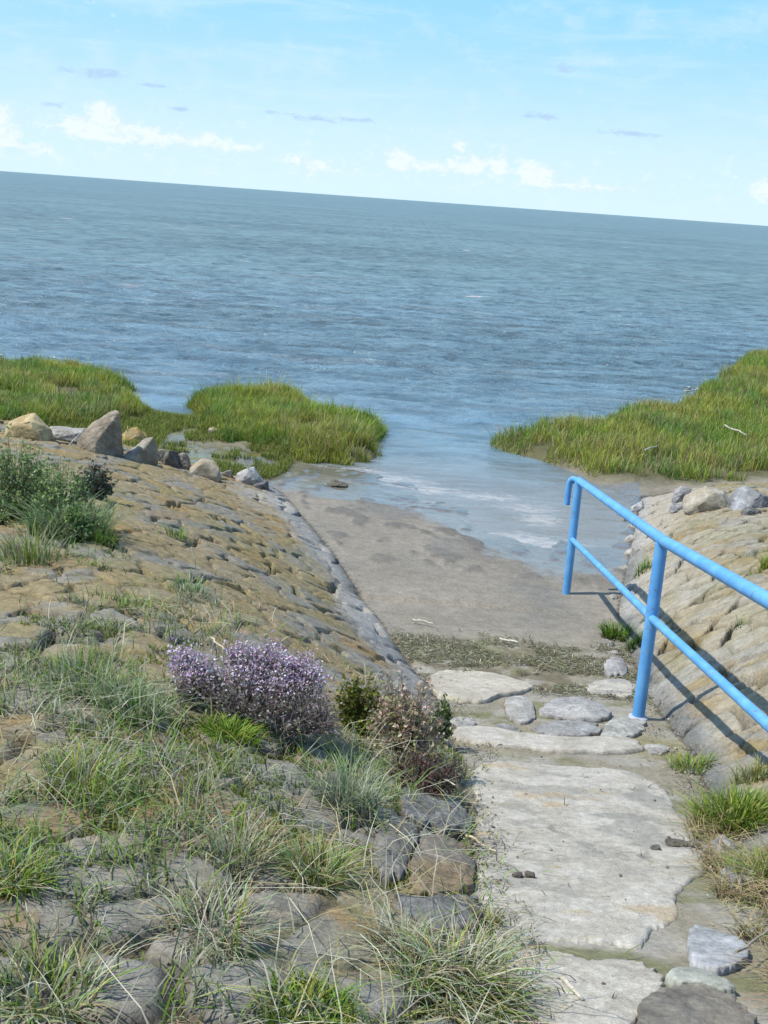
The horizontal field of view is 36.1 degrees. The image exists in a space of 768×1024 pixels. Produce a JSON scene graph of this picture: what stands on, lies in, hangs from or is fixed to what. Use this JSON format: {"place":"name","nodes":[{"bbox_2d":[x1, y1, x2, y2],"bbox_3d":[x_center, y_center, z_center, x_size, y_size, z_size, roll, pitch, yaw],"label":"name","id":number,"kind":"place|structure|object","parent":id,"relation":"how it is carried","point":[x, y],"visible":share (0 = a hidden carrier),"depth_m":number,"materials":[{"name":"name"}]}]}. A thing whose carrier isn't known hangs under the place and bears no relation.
{"place":"outdoors","nodes":[
{"label":"outdoors","id":0,"kind":"place"},
{"bbox_2d":[0,345,150,424],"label":"marsh grass","id":1,"kind":"structure","parent":0,"point":[21,378],"depth_m":16.98,"materials":[{"name":"plant"}]},
{"bbox_2d":[181,371,390,465],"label":"marsh grass","id":2,"kind":"structure","parent":0,"point":[294,420],"depth_m":15.63,"materials":[{"name":"plant"}]},
{"bbox_2d":[0,506,576,1023],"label":"slope grass","id":3,"kind":"structure","parent":0,"point":[12,796],"depth_m":3.35,"materials":[{"name":"plant"}]},
{"bbox_2d":[0,171,767,548],"bbox_3d":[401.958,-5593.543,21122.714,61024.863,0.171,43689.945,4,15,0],"label":"water","id":4,"kind":"structure","parent":0,"point":[442,339],"depth_m":35.16,"materials":[{"name":"liquid"}]},
{"bbox_2d":[0,359,767,1023],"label":"ground","id":5,"kind":"structure","parent":0,"point":[404,559],"depth_m":9.79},
{"bbox_2d":[4,413,55,440],"bbox_3d":[-3.463,-0.770,11.501,0.468,0.386,0.436,4,15,0],"label":"rock","id":6,"kind":"object","parent":5,"relation":"on","point":[27,426],"visible":0.78,"depth_m":11.33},
{"bbox_2d":[0,513,75,566],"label":"grass tuft","id":7,"kind":"object","parent":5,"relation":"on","point":[29,558],"visible":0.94,"depth_m":6.37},
{"bbox_2d":[76,410,122,456],"bbox_3d":[-2.787,-0.739,11.382,0.448,0.503,0.302,10,16,21],"label":"rock","id":8,"kind":"object","parent":5,"relation":"on","point":[102,435],"visible":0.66,"depth_m":11.32,"materials":[{"name":"stone"}]},
{"bbox_2d":[122,426,148,444],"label":"rock","id":9,"kind":"object","parent":5,"relation":"on","point":[133,434],"visible":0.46,"depth_m":14.62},
{"bbox_2d":[0,401,294,478],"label":"marsh turf","id":10,"kind":"structure","parent":5,"relation":"on","point":[156,420],"depth_m":15.03,"materials":[{"name":"green plant"}]},
{"bbox_2d":[0,420,495,1023],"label":"stone revetment","id":11,"kind":"object","parent":5,"relation":"on","point":[270,544],"visible":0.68,"depth_m":4.42,"materials":[{"name":"stone"}]},
{"bbox_2d":[0,423,68,520],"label":"weed clump","id":12,"kind":"object","parent":11,"relation":"on","point":[24,460],"visible":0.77,"depth_m":7.38,"materials":[{"name":"green plant"}]},
{"bbox_2d":[0,446,83,524],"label":"shrub","id":13,"kind":"object","parent":11,"relation":"on","point":[29,481],"visible":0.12,"depth_m":7.53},
{"bbox_2d":[0,825,88,906],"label":"grass tuft","id":14,"kind":"object","parent":11,"relation":"on","point":[7,855],"visible":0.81,"depth_m":2.82,"materials":[{"name":"plant"}]},
{"bbox_2d":[29,450,94,519],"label":"weed clump","id":15,"kind":"object","parent":11,"relation":"on","point":[55,491],"visible":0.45,"depth_m":7.26,"materials":[{"name":"green plant"}]},
{"bbox_2d":[50,426,85,444],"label":"rock","id":16,"kind":"object","parent":11,"relation":"on","point":[66,434],"visible":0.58,"depth_m":11.66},
{"bbox_2d":[1,480,145,547],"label":"grass tuft","id":17,"kind":"object","parent":11,"relation":"on","point":[104,519],"visible":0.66,"depth_m":7.02,"materials":[{"name":"plant"}]},
{"bbox_2d":[47,493,100,542],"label":"weed clump","id":18,"kind":"object","parent":11,"relation":"on","point":[84,526],"visible":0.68,"depth_m":6.98,"materials":[{"name":"green plant"}]},
{"bbox_2d":[0,915,160,1023],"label":"grass tuft","id":19,"kind":"object","parent":11,"relation":"on","point":[81,976],"visible":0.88,"depth_m":2.41,"materials":[{"name":"plant"}]},
{"bbox_2d":[15,728,146,803],"bbox_3d":[-0.885,0.756,3.431,0.437,0.186,0.481,4,15,0],"label":"grass tuft","id":20,"kind":"object","parent":11,"relation":"on","point":[102,762],"visible":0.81,"depth_m":3.46,"materials":[{"name":"plant"}]},
{"bbox_2d":[14,637,160,702],"bbox_3d":[-1.076,0.621,4.301,0.574,0.283,0.520,4,15,0],"label":"grass tuft","id":21,"kind":"object","parent":11,"relation":"on","point":[78,666],"visible":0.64,"depth_m":4.34,"materials":[{"name":"plant"}]},
{"bbox_2d":[73,459,118,500],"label":"weed clump","id":22,"kind":"object","parent":11,"relation":"on","point":[102,486],"visible":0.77,"depth_m":8.45,"materials":[{"name":"green plant"}]},
{"bbox_2d":[92,525,123,550],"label":"grass tuft","id":23,"kind":"object","parent":11,"relation":"on","point":[100,539],"visible":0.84,"depth_m":6.99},
{"bbox_2d":[74,671,187,729],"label":"grass tuft","id":24,"kind":"object","parent":11,"relation":"on","point":[126,706],"visible":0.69,"depth_m":4.14,"materials":[{"name":"plant"}]},
{"bbox_2d":[123,437,159,465],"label":"rock","id":25,"kind":"object","parent":11,"relation":"on","point":[145,451],"visible":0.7,"depth_m":11.51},
{"bbox_2d":[158,447,166,461],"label":"rock","id":26,"kind":"object","parent":11,"relation":"on","point":[161,455],"visible":0.3,"depth_m":12.01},
{"bbox_2d":[163,450,179,468],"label":"rock","id":27,"kind":"object","parent":11,"relation":"on","point":[171,458],"visible":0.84,"depth_m":11.90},
{"bbox_2d":[164,522,189,544],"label":"grass tuft","id":28,"kind":"object","parent":11,"relation":"on","point":[177,534],"visible":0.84,"depth_m":8.02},
{"bbox_2d":[179,452,190,469],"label":"rock","id":29,"kind":"object","parent":11,"relation":"on","point":[184,462],"visible":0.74,"depth_m":11.96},
{"bbox_2d":[167,569,213,600],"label":"grass tuft","id":30,"kind":"object","parent":11,"relation":"on","point":[191,589],"visible":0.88,"depth_m":6.38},
{"bbox_2d":[189,458,220,481],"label":"rock","id":31,"kind":"object","parent":11,"relation":"on","point":[207,468],"visible":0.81,"depth_m":11.84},
{"bbox_2d":[116,863,316,975],"bbox_3d":[-0.380,0.958,2.737,0.492,0.163,0.518,4,15,0],"label":"grass tuft","id":32,"kind":"object","parent":11,"relation":"on","point":[230,905],"visible":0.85,"depth_m":2.75,"materials":[{"name":"plant"}]},
{"bbox_2d":[210,636,224,648],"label":"dry reed","id":33,"kind":"object","parent":11,"relation":"on","point":[214,641],"visible":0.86,"depth_m":4.81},
{"bbox_2d":[221,469,233,477],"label":"rock","id":34,"kind":"object","parent":11,"relation":"on","point":[228,473],"visible":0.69,"depth_m":12.39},
{"bbox_2d":[193,709,272,749],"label":"grass tuft","id":35,"kind":"object","parent":11,"relation":"on","point":[228,723],"visible":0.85,"depth_m":4.21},
{"bbox_2d":[178,806,306,890],"bbox_3d":[-0.395,0.902,3.125,0.384,0.199,0.382,4,15,0],"label":"grass tuft","id":36,"kind":"object","parent":11,"relation":"on","point":[243,850],"visible":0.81,"depth_m":3.16,"materials":[{"name":"plant"}]},
{"bbox_2d":[163,629,346,742],"bbox_3d":[-0.477,0.638,4.428,0.764,0.350,0.406,8,15,15],"label":"flowering bush","id":37,"kind":"object","parent":11,"relation":"on","point":[294,683],"visible":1,"depth_m":4.38,"materials":[{"name":"purple plant"}]},
{"bbox_2d":[0,613,514,1023],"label":"moss","id":38,"kind":"object","parent":11,"relation":"on","point":[283,759],"visible":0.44,"depth_m":3.77,"materials":[{"name":"green plant"}]},
{"bbox_2d":[253,481,268,490],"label":"rock","id":39,"kind":"object","parent":11,"relation":"on","point":[262,485],"visible":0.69,"depth_m":12.33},
{"bbox_2d":[234,958,375,1023],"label":"grass tuft","id":40,"kind":"object","parent":11,"relation":"on","point":[324,996],"visible":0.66,"depth_m":2.50,"materials":[{"name":"plant"}]},
{"bbox_2d":[251,820,379,895],"bbox_3d":[-0.187,0.960,3.189,0.385,0.181,0.428,4,15,0],"label":"grass tuft","id":41,"kind":"object","parent":11,"relation":"on","point":[331,864],"visible":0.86,"depth_m":3.21,"materials":[{"name":"plant"}]},
{"bbox_2d":[280,736,422,827],"bbox_3d":[-0.102,0.912,3.820,0.483,0.254,0.468,-9,20,-41],"label":"grass tuft","id":42,"kind":"object","parent":11,"relation":"on","point":[333,791],"visible":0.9,"depth_m":3.84,"materials":[{"name":"plant"}]},
{"bbox_2d":[332,667,384,733],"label":"leafy shrub","id":43,"kind":"object","parent":11,"relation":"on","point":[355,705],"visible":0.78,"depth_m":4.92,"materials":[{"name":"green plant"}]},
{"bbox_2d":[313,896,478,985],"bbox_3d":[0.038,1.025,2.834,0.390,0.135,0.378,-8,19,-37],"label":"grass tuft","id":44,"kind":"object","parent":11,"relation":"on","point":[384,934],"visible":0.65,"depth_m":2.83,"materials":[{"name":"plant"}]},
{"bbox_2d":[360,665,450,762],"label":"dry shrub","id":45,"kind":"object","parent":11,"relation":"on","point":[403,718],"visible":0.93,"depth_m":4.76,"materials":[{"name":"brown plant"}]},
{"bbox_2d":[383,748,467,798],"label":"dry shrub","id":46,"kind":"object","parent":11,"relation":"on","point":[443,773],"visible":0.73,"depth_m":4.36,"materials":[{"name":"brown plant"}]},
{"bbox_2d":[394,893,482,942],"bbox_3d":[0.181,1.134,3.176,0.367,0.255,0.241,-6,18,-33],"label":"boulder","id":47,"kind":"object","parent":11,"relation":"on","point":[446,902],"visible":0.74,"depth_m":3.10,"materials":[{"name":"stone"}]},
{"bbox_2d":[425,692,453,743],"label":"leafy shrub","id":48,"kind":"object","parent":11,"relation":"on","point":[444,711],"visible":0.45,"depth_m":5.51,"materials":[{"name":"green plant"}]},
{"bbox_2d":[235,459,262,485],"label":"rock","id":49,"kind":"object","parent":5,"relation":"on","point":[250,476],"visible":0.69,"depth_m":12.36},
{"bbox_2d":[0,564,643,1023],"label":"dry straw","id":50,"kind":"object","parent":5,"relation":"on","point":[496,940],"visible":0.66,"depth_m":3.15,"materials":[{"name":"plant"}]},
{"bbox_2d":[327,480,347,487],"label":"clod","id":51,"kind":"object","parent":5,"relation":"on","point":[335,483],"visible":1,"depth_m":13.24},
{"bbox_2d":[371,814,417,886],"bbox_3d":[0.027,1.076,3.625,0.130,0.277,0.635,6,15,7],"label":"boulder","id":52,"kind":"object","parent":5,"relation":"on","point":[399,870],"visible":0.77,"depth_m":3.54,"materials":[{"name":"stone"}]},
{"bbox_2d":[412,619,432,623],"bbox_3d":[0.291,0.824,8.857,0.169,0.028,0.027,9,16,19],"label":"driftwood","id":53,"kind":"object","parent":5,"relation":"on","point":[421,620],"visible":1,"depth_m":8.86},
{"bbox_2d":[399,785,473,839],"bbox_3d":[0.188,1.098,4.250,0.283,0.296,0.612,4,15,0],"label":"boulder","id":54,"kind":"object","parent":5,"relation":"on","point":[428,802],"visible":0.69,"depth_m":4.06,"materials":[{"name":"stone"}]},
{"bbox_2d":[407,834,474,896],"bbox_3d":[0.177,1.130,3.578,0.206,0.321,0.681,7,15,9],"label":"boulder","id":55,"kind":"object","parent":5,"relation":"on","point":[446,873],"visible":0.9,"depth_m":3.51,"materials":[{"name":"stone"}]},
{"bbox_2d":[335,899,575,1023],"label":"grass tuft","id":56,"kind":"object","parent":5,"relation":"on","point":[464,965],"visible":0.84,"depth_m":2.68,"materials":[{"name":"plant"}]},
{"bbox_2d":[450,717,475,728],"bbox_3d":[0.408,1.148,6.153,0.149,0.172,0.251,4,15,0],"label":"cobblestone","id":57,"kind":"object","parent":5,"relation":"on","point":[466,722],"visible":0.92,"depth_m":6.12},
{"bbox_2d":[428,669,533,704],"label":"path slab","id":58,"kind":"structure","parent":5,"relation":"on","point":[473,686],"depth_m":7.13,"materials":[{"name":"stone"}]},
{"bbox_2d":[469,902,512,933],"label":"grass tuft","id":59,"kind":"object","parent":5,"relation":"on","point":[496,920],"visible":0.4,"depth_m":3.17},
{"bbox_2d":[495,723,521,731],"bbox_3d":[0.633,1.173,6.103,0.148,0.154,0.227,4,15,0],"label":"cobblestone","id":60,"kind":"object","parent":5,"relation":"on","point":[507,726],"visible":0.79,"depth_m":6.09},
{"bbox_2d":[503,695,535,724],"bbox_3d":[0.752,1.157,6.605,0.178,0.277,0.752,5,15,4],"label":"cobblestone","id":61,"kind":"object","parent":5,"relation":"on","point":[519,710],"visible":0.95,"depth_m":6.47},
{"bbox_2d":[388,625,651,702],"bbox_3d":[0.920,0.998,7.896,1.872,0.264,1.822,4,15,0],"label":"tide wrack","id":62,"kind":"object","parent":5,"relation":"on","point":[473,661],"visible":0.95,"depth_m":8.06,"materials":[{"name":"plant"}]},
{"bbox_2d":[499,638,517,642],"bbox_3d":[0.900,0.929,8.515,0.142,0.025,0.018,12,17,28],"label":"driftwood","id":63,"kind":"object","parent":62,"relation":"on","point":[507,640],"visible":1,"depth_m":8.52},
{"bbox_2d":[450,726,644,754],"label":"step slab","id":64,"kind":"structure","parent":5,"relation":"on","point":[565,745],"depth_m":5.79,"materials":[{"name":"stone"}]},
{"bbox_2d":[530,720,601,736],"bbox_3d":[0.974,1.185,6.192,0.298,0.205,0.452,16,19,39],"label":"cobblestone","id":65,"kind":"object","parent":5,"relation":"on","point":[577,728],"visible":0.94,"depth_m":6.12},
{"bbox_2d":[370,606,767,1023],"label":"grit","id":66,"kind":"object","parent":5,"relation":"on","point":[550,849],"visible":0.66,"depth_m":4.84,"materials":[{"name":"gravel"}]},
{"bbox_2d":[538,696,611,722],"bbox_3d":[1.065,1.165,6.723,0.440,0.277,0.657,4,15,0],"label":"cobblestone","id":67,"kind":"object","parent":5,"relation":"on","point":[573,708],"visible":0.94,"depth_m":6.54,"materials":[{"name":"stone"}]},
{"bbox_2d":[490,944,664,1023],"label":"path slab","id":68,"kind":"structure","parent":5,"relation":"on","point":[631,984],"depth_m":2.78,"materials":[{"name":"stone"}]},
{"bbox_2d":[560,975,583,999],"bbox_3d":[0.439,1.110,2.744,0.014,0.033,0.110,0,15,-15],"label":"driftwood","id":69,"kind":"object","parent":68,"relation":"on","point":[565,980],"visible":0.93,"depth_m":2.75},
{"bbox_2d":[470,760,708,949],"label":"path slab","id":70,"kind":"structure","parent":5,"relation":"on","point":[580,827],"depth_m":3.94,"materials":[{"name":"stone"}]},
{"bbox_2d":[466,834,495,851],"bbox_3d":[0.320,1.098,3.898,0.011,0.031,0.155,-6,18,-33],"label":"driftwood","id":71,"kind":"object","parent":70,"relation":"on","point":[476,840],"visible":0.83,"depth_m":3.90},
{"bbox_2d":[512,872,522,877],"bbox_3d":[0.410,1.110,3.609,0.034,0.018,0.030,4,15,0],"label":"dropping","id":72,"kind":"object","parent":70,"relation":"on","point":[517,875],"visible":1,"depth_m":3.60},
{"bbox_2d":[524,870,534,877],"bbox_3d":[0.445,1.115,3.615,0.039,0.021,0.031,4,15,0],"label":"dropping","id":73,"kind":"object","parent":70,"relation":"on","point":[528,874],"visible":1,"depth_m":3.61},
{"bbox_2d":[650,844,660,850],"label":"clod","id":74,"kind":"object","parent":70,"relation":"on","point":[655,847],"visible":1,"depth_m":4.03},
{"bbox_2d":[665,838,687,846],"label":"clod","id":75,"kind":"object","parent":70,"relation":"on","point":[671,842],"visible":0.97,"depth_m":4.11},
{"bbox_2d":[686,839,701,847],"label":"clod","id":76,"kind":"object","parent":70,"relation":"on","point":[694,843],"visible":0.76,"depth_m":4.12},
{"bbox_2d":[436,682,767,1023],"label":"path litter","id":77,"kind":"object","parent":5,"relation":"on","point":[496,852],"visible":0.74,"depth_m":3.63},
{"bbox_2d":[598,639,614,646],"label":"edge stone","id":78,"kind":"object","parent":5,"relation":"on","point":[607,642],"visible":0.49,"depth_m":8.66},
{"bbox_2d":[586,679,633,698],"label":"path slab","id":79,"kind":"structure","parent":5,"relation":"on","point":[617,685],"depth_m":7.42,"materials":[{"name":"stone"}]},
{"bbox_2d":[608,594,618,599],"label":"edge stone","id":80,"kind":"object","parent":5,"relation":"on","point":[613,596],"visible":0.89,"depth_m":9.98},
{"bbox_2d":[608,650,619,655],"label":"edge stone","id":81,"kind":"object","parent":5,"relation":"on","point":[613,651],"visible":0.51,"depth_m":8.42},
{"bbox_2d":[603,657,626,677],"bbox_3d":[1.570,1.105,8.041,0.163,0.199,0.525,6,15,8],"label":"cobblestone","id":82,"kind":"object","parent":5,"relation":"on","point":[614,666],"visible":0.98,"depth_m":7.92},
{"bbox_2d":[596,618,634,641],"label":"grass tuft","id":83,"kind":"object","parent":5,"relation":"on","point":[610,633],"visible":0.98,"depth_m":8.88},
{"bbox_2d":[600,717,646,737],"bbox_3d":[1.265,1.208,6.271,0.204,0.223,0.553,11,16,24],"label":"cobblestone","id":84,"kind":"object","parent":5,"relation":"on","point":[627,727],"visible":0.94,"depth_m":6.21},
{"bbox_2d":[619,564,627,568],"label":"edge stone","id":85,"kind":"object","parent":5,"relation":"on","point":[624,566],"visible":0.4,"depth_m":10.96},
{"bbox_2d":[624,548,634,555],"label":"edge stone","id":86,"kind":"object","parent":5,"relation":"on","point":[629,552],"visible":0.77,"depth_m":11.42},
{"bbox_2d":[624,535,636,541],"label":"edge stone","id":87,"kind":"object","parent":5,"relation":"on","point":[630,538],"visible":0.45,"depth_m":11.94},
{"bbox_2d":[630,501,643,512],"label":"rock","id":88,"kind":"object","parent":5,"relation":"on","point":[638,507],"visible":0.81,"depth_m":13.15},
{"bbox_2d":[644,744,669,755],"bbox_3d":[1.363,1.233,5.894,0.150,0.161,0.220,4,15,0],"label":"cobblestone","id":89,"kind":"object","parent":5,"relation":"on","point":[652,749],"visible":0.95,"depth_m":5.83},
{"bbox_2d":[562,476,767,731],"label":"railing","id":90,"kind":"object","parent":5,"relation":"on","point":[755,593],"visible":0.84,"depth_m":6.39,"materials":[{"name":"metal"}]},
{"bbox_2d":[619,483,767,913],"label":"stone revetment","id":91,"kind":"object","parent":5,"relation":"on","point":[700,610],"visible":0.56,"depth_m":7.85,"materials":[{"name":"stone"}]},
{"bbox_2d":[621,631,642,651],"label":"grass tuft","id":92,"kind":"object","parent":91,"relation":"on","point":[633,643],"visible":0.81,"depth_m":8.52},
{"bbox_2d":[632,555,652,578],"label":"grass tuft","id":93,"kind":"object","parent":91,"relation":"on","point":[644,564],"visible":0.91,"depth_m":10.40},
{"bbox_2d":[669,503,681,513],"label":"rock","id":94,"kind":"object","parent":91,"relation":"on","point":[674,507],"visible":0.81,"depth_m":12.29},
{"bbox_2d":[671,486,693,503],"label":"rock","id":95,"kind":"object","parent":91,"relation":"on","point":[680,493],"visible":0.54,"depth_m":12.69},
{"bbox_2d":[681,486,728,514],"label":"rock","id":96,"kind":"object","parent":91,"relation":"on","point":[704,498],"visible":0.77,"depth_m":11.72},
{"bbox_2d":[705,834,740,866],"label":"flat stone","id":97,"kind":"object","parent":91,"relation":"on","point":[724,838],"visible":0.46,"depth_m":4.02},
{"bbox_2d":[719,863,754,891],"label":"flat stone","id":98,"kind":"object","parent":91,"relation":"on","point":[729,872],"visible":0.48,"depth_m":3.68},
{"bbox_2d":[725,616,750,639],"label":"grass tuft","id":99,"kind":"object","parent":91,"relation":"on","point":[737,623],"visible":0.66,"depth_m":7.56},
{"bbox_2d":[711,839,767,889],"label":"grass tuft","id":100,"kind":"object","parent":91,"relation":"on","point":[758,861],"visible":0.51,"depth_m":3.76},
{"bbox_2d":[722,750,767,784],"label":"grass tuft","id":101,"kind":"object","parent":91,"relation":"on","point":[761,771],"visible":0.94,"depth_m":4.99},
{"bbox_2d":[727,486,767,510],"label":"rock","id":102,"kind":"object","parent":91,"relation":"on","point":[744,497],"visible":0.71,"depth_m":11.40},
{"bbox_2d":[741,507,760,514],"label":"rock","id":103,"kind":"object","parent":91,"relation":"on","point":[750,511],"visible":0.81,"depth_m":11.00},
{"bbox_2d":[750,550,767,572],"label":"grass tuft","id":104,"kind":"object","parent":91,"relation":"on","point":[764,563],"visible":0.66,"depth_m":8.63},
{"bbox_2d":[664,749,724,774],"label":"grass tuft","id":105,"kind":"object","parent":5,"relation":"on","point":[701,764],"visible":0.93,"depth_m":5.55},
{"bbox_2d":[636,984,756,1023],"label":"boulder","id":106,"kind":"object","parent":5,"relation":"on","point":[691,1004],"visible":0.99,"depth_m":2.66,"materials":[{"name":"stone"}]},
{"bbox_2d":[664,966,734,993],"bbox_3d":[0.761,1.182,2.863,0.169,0.157,0.112,8,15,15],"label":"flat stone","id":107,"kind":"object","parent":5,"relation":"on","point":[679,976],"visible":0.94,"depth_m":2.82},
{"bbox_2d":[654,795,767,1023],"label":"matted grass","id":108,"kind":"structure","parent":5,"relation":"on","point":[726,886],"depth_m":3.64,"materials":[{"name":"plant"}]},
{"bbox_2d":[664,774,767,839],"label":"grass tuft","id":109,"kind":"object","parent":5,"relation":"on","point":[747,815],"visible":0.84,"depth_m":4.41,"materials":[{"name":"plant"}]},
{"bbox_2d":[686,924,748,976],"bbox_3d":[0.866,1.197,3.084,0.163,0.214,0.333,9,16,17],"label":"flat stone","id":110,"kind":"object","parent":5,"relation":"on","point":[703,943],"visible":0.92,"depth_m":3.03,"materials":[{"name":"stone"}]},
{"bbox_2d":[734,929,767,952],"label":"driftwood","id":111,"kind":"object","parent":110,"relation":"on","point":[749,943],"visible":0.98,"depth_m":3.00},
{"bbox_2d":[0,0,767,225],"label":"sky","id":112,"kind":"structure","parent":0,"point":[638,108],"materials":[{"name":"blue"}]},
{"bbox_2d":[486,345,767,481],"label":"marsh grass","id":113,"kind":"structure","parent":0,"point":[750,370],"depth_m":16.78,"materials":[{"name":"plant"}]},
{"bbox_2d":[684,386,700,391],"bbox_3d":[5.772,-2.310,22.024,0.209,0.346,2.709,6,15,8],"label":"driftwood","id":114,"kind":"object","parent":113,"relation":"on","point":[687,390],"visible":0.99,"depth_m":22.20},
{"bbox_2d":[724,424,746,435],"bbox_3d":[5.150,-1.197,17.233,0.047,0.052,0.661,1,15,-12],"label":"driftwood","id":115,"kind":"object","parent":113,"relation":"on","point":[725,425],"visible":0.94,"depth_m":17.25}
]}

